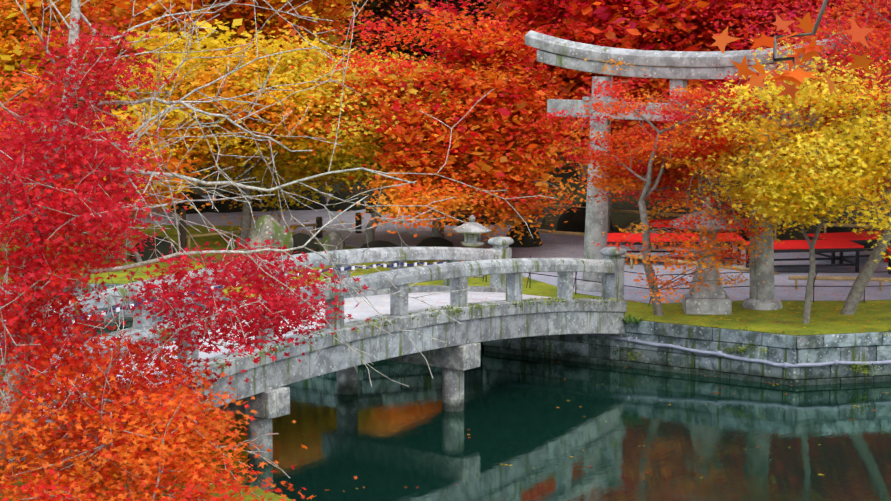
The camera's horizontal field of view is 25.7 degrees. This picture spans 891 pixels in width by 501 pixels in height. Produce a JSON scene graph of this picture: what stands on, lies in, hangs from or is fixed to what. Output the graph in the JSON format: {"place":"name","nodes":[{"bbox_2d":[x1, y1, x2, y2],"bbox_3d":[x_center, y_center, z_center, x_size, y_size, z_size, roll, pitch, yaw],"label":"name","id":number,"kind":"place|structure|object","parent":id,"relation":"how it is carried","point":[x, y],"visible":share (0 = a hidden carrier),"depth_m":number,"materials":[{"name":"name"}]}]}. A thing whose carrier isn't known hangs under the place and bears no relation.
{"place":"outdoors","nodes":[
{"label":"outdoors","id":0,"kind":"place"},
{"bbox_2d":[0,197,252,225],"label":"hedge","id":1,"kind":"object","parent":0,"point":[216,219],"depth_m":48.97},
{"bbox_2d":[0,469,291,500],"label":"moss bank","id":2,"kind":"structure","parent":0,"point":[260,492],"depth_m":21.85,"materials":[{"name":"green plant"}]},
{"bbox_2d":[0,376,356,500],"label":"tree foliage","id":3,"kind":"object","parent":2,"relation":"on","point":[62,492],"visible":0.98,"depth_m":19.42,"materials":[{"name":"orange plant"}]},
{"bbox_2d":[61,14,472,116],"bbox_3d":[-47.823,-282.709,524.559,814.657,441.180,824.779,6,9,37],"label":"tree","id":4,"kind":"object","parent":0,"point":[119,106],"depth_m":94.58,"materials":[{"name":"red plant"}]},
{"bbox_2d":[30,292,550,420],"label":"bridge deck","id":5,"kind":"structure","parent":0,"point":[363,309],"depth_m":30.45,"materials":[{"name":"grey stone"}]},
{"bbox_2d":[316,1,414,66],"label":"tree foliage","id":6,"kind":"object","parent":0,"point":[365,26],"depth_m":71.41,"materials":[{"name":"red plant"}]},
{"bbox_2d":[0,326,890,500],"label":"pond water","id":7,"kind":"structure","parent":0,"point":[516,419],"depth_m":28.47,"materials":[{"name":"teal liquid"}]},
{"bbox_2d":[152,342,480,464],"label":"bridge supports","id":8,"kind":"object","parent":7,"relation":"in","point":[453,362],"visible":0.27,"depth_m":30.00,"materials":[{"name":"grey stone"}]},
{"bbox_2d":[9,285,626,470],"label":"bridge","id":9,"kind":"structure","parent":8,"relation":"on","point":[501,320],"depth_m":28.87,"materials":[{"name":"grey stone"}]},
{"bbox_2d":[0,236,626,434],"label":"bridge railing","id":10,"kind":"object","parent":9,"relation":"on","point":[500,265],"visible":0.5,"depth_m":30.45,"materials":[{"name":"grey stone"}]},
{"bbox_2d":[1,262,446,344],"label":"bridge light cable","id":11,"kind":"object","parent":10,"relation":"attached to","point":[339,269],"visible":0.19,"depth_m":30.97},
{"bbox_2d":[42,262,445,330],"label":"bridge lamps","id":12,"kind":"object","parent":11,"relation":"attached to","point":[341,268],"visible":0.35,"depth_m":31.26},
{"bbox_2d":[221,361,887,488],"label":"floating leaves","id":13,"kind":"object","parent":7,"relation":"on","point":[638,445],"visible":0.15,"depth_m":28.64,"materials":[{"name":"orange plant"}]},
{"bbox_2d":[0,283,890,485],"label":"pond wall","id":14,"kind":"structure","parent":0,"point":[789,349],"depth_m":32.96,"materials":[{"name":"grey stone"}]},
{"bbox_2d":[573,334,890,368],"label":"wall conduit","id":15,"kind":"object","parent":14,"relation":"attached to","point":[835,362],"depth_m":32.63,"materials":[{"name":"grey metal"}]},
{"bbox_2d":[0,224,890,334],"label":"moss bank","id":16,"kind":"structure","parent":0,"point":[755,321],"depth_m":35.25,"materials":[{"name":"green plant"}]},
{"bbox_2d":[62,103,215,262],"bbox_3d":[-6.688,-1.374,40.971,3.977,3.488,3.668,6,9,37],"label":"tree","id":17,"kind":"object","parent":16,"relation":"on","point":[172,164],"visible":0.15,"depth_m":40.68,"materials":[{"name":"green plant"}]},
{"bbox_2d":[129,236,179,262],"bbox_3d":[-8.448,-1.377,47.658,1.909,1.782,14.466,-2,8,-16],"label":"green shrub","id":18,"kind":"object","parent":16,"relation":"on","point":[163,247],"depth_m":41.12,"materials":[{"name":"green plant"}]},
{"bbox_2d":[96,18,392,246],"bbox_3d":[-4.630,-2.569,43.558,8.032,5.180,7.424,6,9,37],"label":"yellow tree","id":19,"kind":"object","parent":16,"relation":"on","point":[239,82],"visible":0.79,"depth_m":42.37,"materials":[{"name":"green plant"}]},
{"bbox_2d":[245,214,293,258],"bbox_3d":[-3.779,-0.256,41.740,1.029,1.053,0.932,-1,7,-10],"label":"rock","id":20,"kind":"object","parent":16,"relation":"on","point":[265,224],"visible":0.44,"depth_m":41.46,"materials":[{"name":"stone"}]},
{"bbox_2d":[318,230,344,250],"bbox_3d":[-2.495,-0.200,43.003,0.620,0.501,0.666,1,7,7],"label":"rock","id":21,"kind":"object","parent":16,"relation":"on","point":[333,238],"visible":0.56,"depth_m":42.77,"materials":[{"name":"stone"}]},
{"bbox_2d":[0,280,890,430],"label":"moss tufts","id":22,"kind":"object","parent":16,"relation":"on","point":[556,299],"visible":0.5,"depth_m":31.92,"materials":[{"name":"green plant"}]},
{"bbox_2d":[453,214,491,277],"bbox_3d":[0.533,-0.074,38.971,0.773,1.296,0.809,6,9,37],"label":"stone lantern","id":23,"kind":"object","parent":16,"relation":"on","point":[472,230],"visible":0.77,"depth_m":38.80,"materials":[{"name":"grey stone"}]},
{"bbox_2d":[617,314,649,324],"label":"abutment fern leaves","id":24,"kind":"object","parent":16,"relation":"on","point":[633,319],"visible":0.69,"depth_m":33.56,"materials":[{"name":"green plant"}]},
{"bbox_2d":[532,58,792,315],"bbox_3d":[3.979,-1.066,34.472,4.799,4.544,3.774,6,9,37],"label":"island tree","id":25,"kind":"object","parent":16,"relation":"on","point":[663,148],"visible":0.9,"depth_m":33.97,"materials":[{"name":"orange plant"}]},
{"bbox_2d":[670,197,744,314],"bbox_3d":[4.631,0.093,34.521,1.352,2.100,1.352,6,9,37],"label":"stone lantern","id":26,"kind":"object","parent":16,"relation":"on","point":[716,300],"visible":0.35,"depth_m":34.28,"materials":[{"name":"grey stone"}]},
{"bbox_2d":[666,31,890,323],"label":"island tree","id":27,"kind":"object","parent":16,"relation":"on","point":[800,190],"visible":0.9,"depth_m":32.32,"materials":[{"name":"yellow plant"}]},
{"bbox_2d":[691,0,890,314],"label":"island tree","id":28,"kind":"object","parent":16,"relation":"on","point":[858,287],"visible":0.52,"depth_m":33.30,"materials":[{"name":"plant"}]},
{"bbox_2d":[317,0,576,69],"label":"tree foliage","id":29,"kind":"object","parent":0,"point":[386,3],"depth_m":58.65,"materials":[{"name":"red plant"}]},
{"bbox_2d":[78,119,890,335],"bbox_3d":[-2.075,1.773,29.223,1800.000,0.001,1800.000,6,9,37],"label":"ground","id":30,"kind":"structure","parent":0,"point":[621,220],"depth_m":53.68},
{"bbox_2d":[0,66,172,244],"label":"tree","id":31,"kind":"object","parent":30,"relation":"on","point":[36,102],"visible":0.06,"depth_m":40.44,"materials":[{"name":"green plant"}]},
{"bbox_2d":[84,0,135,137],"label":"tree foliage","id":32,"kind":"object","parent":30,"relation":"on","point":[109,48],"depth_m":61.50,"materials":[{"name":"red plant"}]},
{"bbox_2d":[0,0,242,151],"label":"orange tree","id":33,"kind":"object","parent":30,"relation":"on","point":[15,25],"visible":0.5,"depth_m":46.10,"materials":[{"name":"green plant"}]},
{"bbox_2d":[127,107,208,213],"bbox_3d":[-9.101,-3.175,61.606,1.757,1.788,23.660,-1,7,-11],"label":"hedge","id":34,"kind":"object","parent":30,"relation":"on","point":[197,204],"visible":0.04,"depth_m":50.43,"materials":[{"name":"green plant"}]},
{"bbox_2d":[208,191,242,212],"bbox_3d":[-7.357,-3.230,62.117,1.771,1.766,23.804,-1,7,-10],"label":"hedge","id":35,"kind":"object","parent":30,"relation":"on","point":[222,208],"depth_m":50.61,"materials":[{"name":"green plant"}]},
{"bbox_2d":[89,0,381,174],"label":"tree foliage","id":36,"kind":"object","parent":30,"relation":"on","point":[308,28],"depth_m":61.60,"materials":[{"name":"red plant"}]},
{"bbox_2d":[186,223,317,249],"bbox_3d":[-4.338,-0.284,44.024,3.731,0.401,0.066,-6,10,-40],"label":"bamboo path rail","id":37,"kind":"object","parent":30,"relation":"on","point":[234,232],"depth_m":43.45,"materials":[{"name":"brown wood"}]},
{"bbox_2d":[81,0,431,194],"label":"orange tree","id":38,"kind":"object","parent":30,"relation":"on","point":[321,9],"visible":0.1,"depth_m":48.74,"materials":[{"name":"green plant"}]},
{"bbox_2d":[252,192,287,210],"bbox_3d":[-6.215,-3.299,62.567,1.835,1.788,24.072,-1,7,-6],"label":"hedge","id":39,"kind":"object","parent":30,"relation":"on","point":[261,208],"depth_m":50.91,"materials":[{"name":"green plant"}]},
{"bbox_2d":[179,209,361,251],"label":"wood posts","id":40,"kind":"object","parent":30,"relation":"on","point":[183,241],"visible":0.67,"depth_m":42.77,"materials":[{"name":"wood"}]},
{"bbox_2d":[0,0,556,500],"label":"tree","id":41,"kind":"object","parent":30,"relation":"on","point":[40,284],"visible":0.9,"depth_m":21.01,"materials":[{"name":"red plant"}]},
{"bbox_2d":[252,176,331,203],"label":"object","id":42,"kind":"object","parent":30,"relation":"on","point":[313,178],"visible":0.1,"depth_m":52.22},
{"bbox_2d":[292,159,319,254],"bbox_3d":[-3.887,-1.518,48.918,1.601,1.720,14.503,0,7,-3],"label":"green shrub","id":43,"kind":"object","parent":30,"relation":"on","point":[300,239],"depth_m":42.01,"materials":[{"name":"green plant"}]},
{"bbox_2d":[287,190,326,210],"bbox_3d":[-4.656,-3.324,62.956,1.780,1.739,24.230,0,7,-3],"label":"hedge","id":44,"kind":"object","parent":30,"relation":"on","point":[313,205],"visible":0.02,"depth_m":51.28,"materials":[{"name":"green plant"}]},
{"bbox_2d":[188,36,484,243],"bbox_3d":[-1.897,-2.480,44.527,8.448,4.818,8.041,6,9,37],"label":"yellow tree","id":45,"kind":"object","parent":30,"relation":"on","point":[353,147],"visible":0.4,"depth_m":42.58,"materials":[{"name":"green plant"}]},
{"bbox_2d":[327,189,365,210],"bbox_3d":[-3.098,-3.324,62.634,1.905,1.822,23.986,0,7,0],"label":"hedge","id":46,"kind":"object","parent":30,"relation":"on","point":[343,195],"depth_m":50.99,"materials":[{"name":"green plant"}]},
{"bbox_2d":[366,193,392,212],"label":"hedge","id":47,"kind":"object","parent":30,"relation":"on","point":[371,203],"depth_m":50.45,"materials":[{"name":"green plant"}]},
{"bbox_2d":[329,0,470,63],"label":"tree foliage","id":48,"kind":"object","parent":30,"relation":"on","point":[388,16],"depth_m":67.79,"materials":[{"name":"red plant"}]},
{"bbox_2d":[444,207,497,225],"bbox_3d":[2.239,-2.699,57.842,2.158,1.824,21.275,1,7,7],"label":"plaza shrub","id":49,"kind":"object","parent":30,"relation":"on","point":[466,219],"depth_m":47.67,"materials":[{"name":"green plant"}]},
{"bbox_2d":[423,0,587,176],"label":"tree","id":50,"kind":"object","parent":30,"relation":"on","point":[581,173],"depth_m":60.74,"materials":[{"name":"red plant"}]},
{"bbox_2d":[514,206,544,225],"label":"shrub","id":51,"kind":"object","parent":30,"relation":"on","point":[541,220],"visible":0.19,"depth_m":47.65,"materials":[{"name":"plant"}]},
{"bbox_2d":[555,202,613,232],"bbox_3d":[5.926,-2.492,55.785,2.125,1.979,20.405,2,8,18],"label":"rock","id":52,"kind":"object","parent":30,"relation":"on","point":[576,221],"visible":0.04,"depth_m":46.32,"materials":[{"name":"black stone"}]},
{"bbox_2d":[537,229,654,249],"bbox_3d":[3.199,-0.211,43.625,3.513,0.360,0.084,5,9,32],"label":"bamboo rail","id":53,"kind":"object","parent":30,"relation":"on","point":[568,233],"visible":0.38,"depth_m":43.91,"materials":[{"name":"red wood"}]},
{"bbox_2d":[514,202,781,239],"bbox_3d":[4.570,-0.610,45.627,7.203,0.640,0.084,5,9,36],"label":"bamboo rail","id":54,"kind":"object","parent":30,"relation":"on","point":[638,212],"visible":0.17,"depth_m":45.70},
{"bbox_2d":[482,256,890,305],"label":"curb","id":55,"kind":"structure","parent":30,"relation":"on","point":[530,273],"depth_m":35.58,"materials":[{"name":"grey"}]},
{"bbox_2d":[525,30,850,309],"bbox_3d":[4.258,-1.523,35.845,6.600,4.948,0.720,6,9,37],"label":"torii","id":56,"kind":"object","parent":30,"relation":"on","point":[678,68],"visible":0.69,"depth_m":35.94,"materials":[{"name":"stone"}]},
{"bbox_2d":[625,254,777,274],"bbox_3d":[5.036,0.406,38.826,3.727,0.360,0.084,7,10,44],"label":"bamboo rail","id":57,"kind":"object","parent":30,"relation":"on","point":[721,267],"visible":0.23,"depth_m":39.04,"materials":[{"name":"wood"}]},
{"bbox_2d":[517,0,890,212],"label":"red tree","id":58,"kind":"object","parent":30,"relation":"on","point":[700,197],"depth_m":50.08,"materials":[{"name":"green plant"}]},
{"bbox_2d":[539,0,882,171],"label":"red tree","id":59,"kind":"object","parent":30,"relation":"on","point":[688,25],"visible":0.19,"depth_m":42.17,"materials":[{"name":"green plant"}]},
{"bbox_2d":[692,229,747,240],"bbox_3d":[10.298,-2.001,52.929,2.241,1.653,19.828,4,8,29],"label":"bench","id":60,"kind":"object","parent":30,"relation":"on","point":[745,238],"visible":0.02,"depth_m":44.56,"materials":[{"name":"red"}]},
{"bbox_2d":[694,0,889,197],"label":"red tree","id":61,"kind":"object","parent":30,"relation":"on","point":[815,12],"visible":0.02,"depth_m":42.34,"materials":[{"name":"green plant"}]},
{"bbox_2d":[788,276,890,290],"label":"bamboo rail","id":62,"kind":"object","parent":30,"relation":"on","point":[833,278],"visible":0.69,"depth_m":37.11,"materials":[{"name":"brown wood"}]},
{"bbox_2d":[815,222,873,248],"bbox_3d":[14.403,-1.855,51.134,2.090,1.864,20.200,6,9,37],"label":"plaza shrub","id":63,"kind":"object","parent":30,"relation":"on","point":[829,229],"visible":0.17,"depth_m":43.38,"materials":[{"name":"green plant"}]},
{"bbox_2d":[823,223,876,232],"bbox_3d":[11.186,-0.181,42.289,6.168,0.640,0.084,2,8,17],"label":"bamboo rail","id":64,"kind":"object","parent":30,"relation":"on","point":[847,225],"visible":0.33,"depth_m":42.96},
{"bbox_2d":[86,309,887,381],"bbox_3d":[-0.878,2.884,27.443,35.909,1.750,19.646,1,7,9],"label":"pond wall backing","id":65,"kind":"object","parent":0,"point":[603,358],"depth_m":33.73,"materials":[{"name":"black stone"}]},
{"bbox_2d":[202,192,890,303],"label":"gravel plaza","id":66,"kind":"structure","parent":0,"point":[568,245],"depth_m":41.29,"materials":[{"name":"grey gravel"}]},
{"bbox_2d":[359,240,399,248],"bbox_3d":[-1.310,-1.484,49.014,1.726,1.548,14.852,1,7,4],"label":"shrub","id":67,"kind":"object","parent":66,"relation":"on","point":[377,244],"depth_m":42.11,"materials":[{"name":"green plant"}]},
{"bbox_2d":[416,237,453,246],"bbox_3d":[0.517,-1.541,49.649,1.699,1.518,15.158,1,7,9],"label":"green shrub","id":68,"kind":"object","parent":66,"relation":"on","point":[434,242],"depth_m":42.50,"materials":[{"name":"green plant"}]},
{"bbox_2d":[290,0,621,248],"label":"orange tree","id":69,"kind":"object","parent":66,"relation":"on","point":[499,135],"visible":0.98,"depth_m":41.25,"materials":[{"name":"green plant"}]},
{"bbox_2d":[46,191,890,415],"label":"fallen leaves","id":70,"kind":"object","parent":66,"relation":"on","point":[642,285],"visible":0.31,"depth_m":36.48,"materials":[{"name":"orange plant"}]},
{"bbox_2d":[506,222,541,247],"bbox_3d":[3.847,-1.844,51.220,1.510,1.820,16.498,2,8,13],"label":"green shrub","id":71,"kind":"object","parent":66,"relation":"on","point":[526,240],"depth_m":43.52,"materials":[{"name":"green plant"}]},
{"bbox_2d":[441,0,748,232],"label":"red tree","id":72,"kind":"object","parent":66,"relation":"on","point":[542,15],"visible":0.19,"depth_m":43.29,"materials":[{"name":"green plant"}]},
{"bbox_2d":[625,216,660,232],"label":"shrub","id":73,"kind":"object","parent":66,"relation":"on","point":[637,221],"visible":0.19,"depth_m":45.16,"materials":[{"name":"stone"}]},
{"bbox_2d":[607,233,744,264],"bbox_3d":[4.684,-0.026,41.043,3.020,0.552,1.220,0,7,-1],"label":"bench","id":74,"kind":"object","parent":66,"relation":"on","point":[635,238],"visible":0.23,"depth_m":40.61,"materials":[{"name":"red fabric"}]},
{"bbox_2d":[649,219,749,248],"bbox_3d":[5.830,-0.365,43.670,2.620,0.552,1.120,0,7,-4],"label":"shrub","id":75,"kind":"object","parent":66,"relation":"on","point":[654,226],"visible":0.17,"depth_m":43.26,"materials":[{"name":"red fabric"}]},
{"bbox_2d":[743,239,863,271],"bbox_3d":[7.272,0.130,39.827,2.220,0.552,1.120,-1,7,-8],"label":"bench","id":76,"kind":"object","parent":66,"relation":"on","point":[840,246],"visible":0.58,"depth_m":39.46,"materials":[{"name":"red wood"}]},
{"bbox_2d":[783,0,890,214],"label":"red tree","id":77,"kind":"object","parent":66,"relation":"on","point":[879,45],"visible":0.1,"depth_m":38.77,"materials":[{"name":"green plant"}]},
{"bbox_2d":[807,231,890,263],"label":"bench","id":78,"kind":"object","parent":66,"relation":"on","point":[862,237],"visible":0.42,"depth_m":40.96,"materials":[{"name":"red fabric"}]},
{"bbox_2d":[884,247,890,273],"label":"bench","id":79,"kind":"object","parent":66,"relation":"on","point":[886,255],"visible":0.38,"depth_m":39.23,"materials":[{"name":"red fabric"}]},
{"bbox_2d":[711,0,873,99],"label":"twig","id":80,"kind":"object","parent":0,"point":[797,76],"visible":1,"depth_m":3.33,"materials":[{"name":"orange plant"}]}
]}

